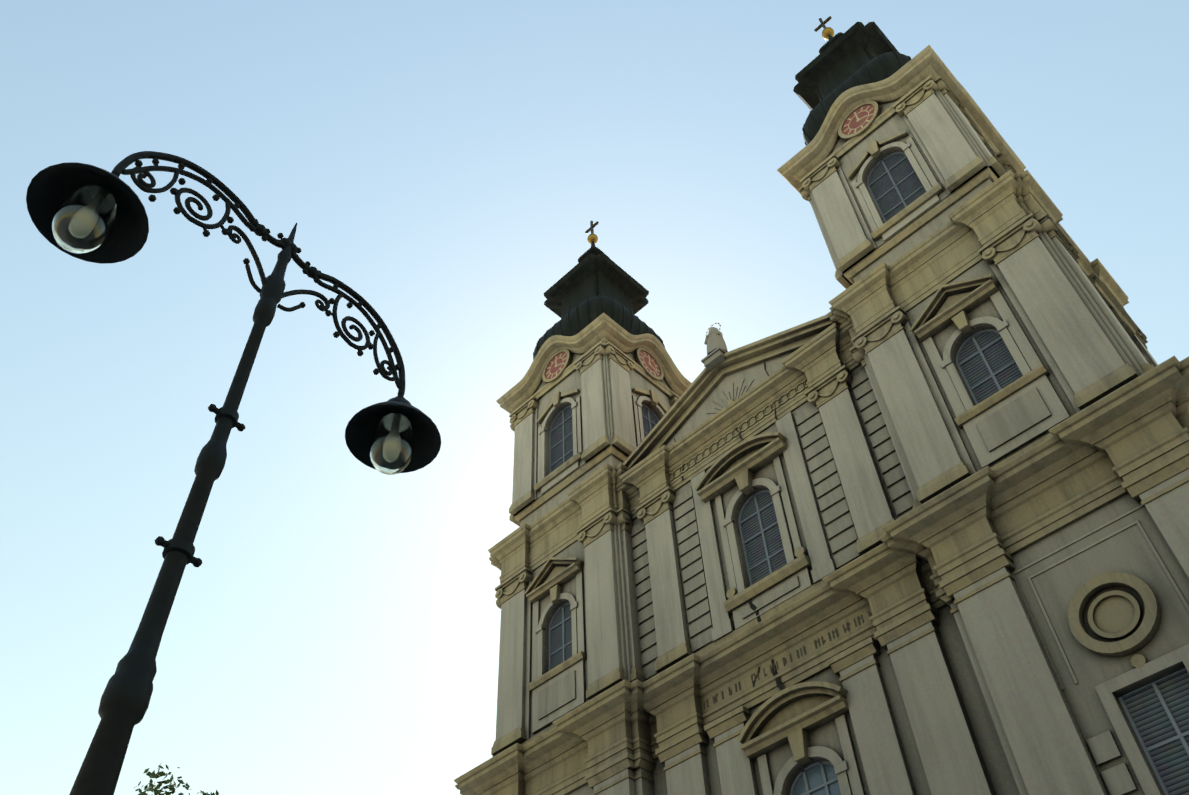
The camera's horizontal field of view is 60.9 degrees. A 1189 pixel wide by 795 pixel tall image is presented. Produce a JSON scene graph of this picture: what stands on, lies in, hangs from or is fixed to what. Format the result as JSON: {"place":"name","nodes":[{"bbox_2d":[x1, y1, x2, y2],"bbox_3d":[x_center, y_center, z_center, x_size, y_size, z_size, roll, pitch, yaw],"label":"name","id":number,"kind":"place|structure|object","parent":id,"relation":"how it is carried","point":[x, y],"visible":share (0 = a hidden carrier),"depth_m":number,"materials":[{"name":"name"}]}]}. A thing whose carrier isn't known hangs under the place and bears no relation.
{"place":"outdoors","nodes":[
{"label":"outdoors","id":0,"kind":"place"},
{"bbox_2d":[0,0,1188,794],"label":"sky","id":1,"kind":"structure","parent":0,"point":[336,630],"materials":[{"name":"blue"}]},
{"bbox_2d":[674,362,783,689],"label":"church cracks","id":2,"kind":"object","parent":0,"point":[753,607],"visible":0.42,"depth_m":33.71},
{"bbox_2d":[701,611,871,709],"bbox_3d":[6.004,8.357,31.999,7.220,0.300,0.003,-38,-57,26],"label":"inscription","id":3,"kind":"object","parent":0,"point":[784,660],"visible":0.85,"depth_m":31.84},
{"bbox_2d":[794,764,840,794],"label":"window pane","id":4,"kind":"structure","parent":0,"point":[814,777],"depth_m":29.27,"materials":[{"name":"grey glass"}]},
{"bbox_2d":[520,91,1188,794],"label":"church walls","id":5,"kind":"structure","parent":0,"point":[1128,551],"depth_m":31.52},
{"bbox_2d":[495,90,1188,794],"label":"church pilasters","id":6,"kind":"object","parent":5,"relation":"attached to","point":[1043,742],"visible":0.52,"depth_m":32.06,"materials":[{"name":"beige stone"}]},
{"bbox_2d":[549,152,1188,794],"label":"window frames","id":7,"kind":"structure","parent":5,"relation":"in","point":[1181,736],"depth_m":33.38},
{"bbox_2d":[551,154,1188,794],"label":"window panes","id":8,"kind":"structure","parent":7,"relation":"in","point":[1149,716],"depth_m":32.77,"materials":[{"name":"grey glass"}]},
{"label":"paving","id":9,"kind":"structure","parent":0,"visible":0},
{"bbox_2d":[135,762,218,794],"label":"square tree","id":10,"kind":"object","parent":9,"relation":"on","point":[158,774],"visible":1,"depth_m":18.25,"materials":[{"name":"green plant"}]},
{"bbox_2d":[26,151,440,794],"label":"street lamp","id":11,"kind":"object","parent":9,"relation":"on","point":[88,213],"visible":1,"depth_m":3.98,"materials":[{"name":"metal"}]},
{"bbox_2d":[454,45,1188,794],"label":"cornices","id":12,"kind":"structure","parent":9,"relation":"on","point":[1116,437],"depth_m":34.42,"materials":[{"name":"beige stone"}]},
{"bbox_2d":[545,105,873,378],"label":"clock faces","id":13,"kind":"object","parent":12,"relation":"attached to","point":[853,124],"visible":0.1,"depth_m":52.98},
{"bbox_2d":[701,327,727,370],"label":"church apex statue","id":14,"kind":"object","parent":12,"relation":"on","point":[714,342],"visible":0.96,"depth_m":43.27,"materials":[{"name":"beige stone"}]},
{"bbox_2d":[533,21,910,359],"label":"tower roofs","id":15,"kind":"structure","parent":12,"relation":"on","point":[594,283],"depth_m":55.24,"materials":[{"name":"black metal"}]},
{"bbox_2d":[587,27,833,334],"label":"finial ornaments","id":16,"kind":"object","parent":15,"relation":"on","point":[826,31],"visible":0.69,"depth_m":58.86},
{"bbox_2d":[585,16,831,233],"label":"crosses","id":17,"kind":"object","parent":16,"relation":"on","point":[592,225],"visible":0.98,"depth_m":60.49,"materials":[{"name":"metal"}]},
{"bbox_2d":[546,106,970,377],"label":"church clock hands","id":18,"kind":"object","parent":12,"relation":"attached to","point":[858,120],"visible":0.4,"depth_m":53.07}
]}

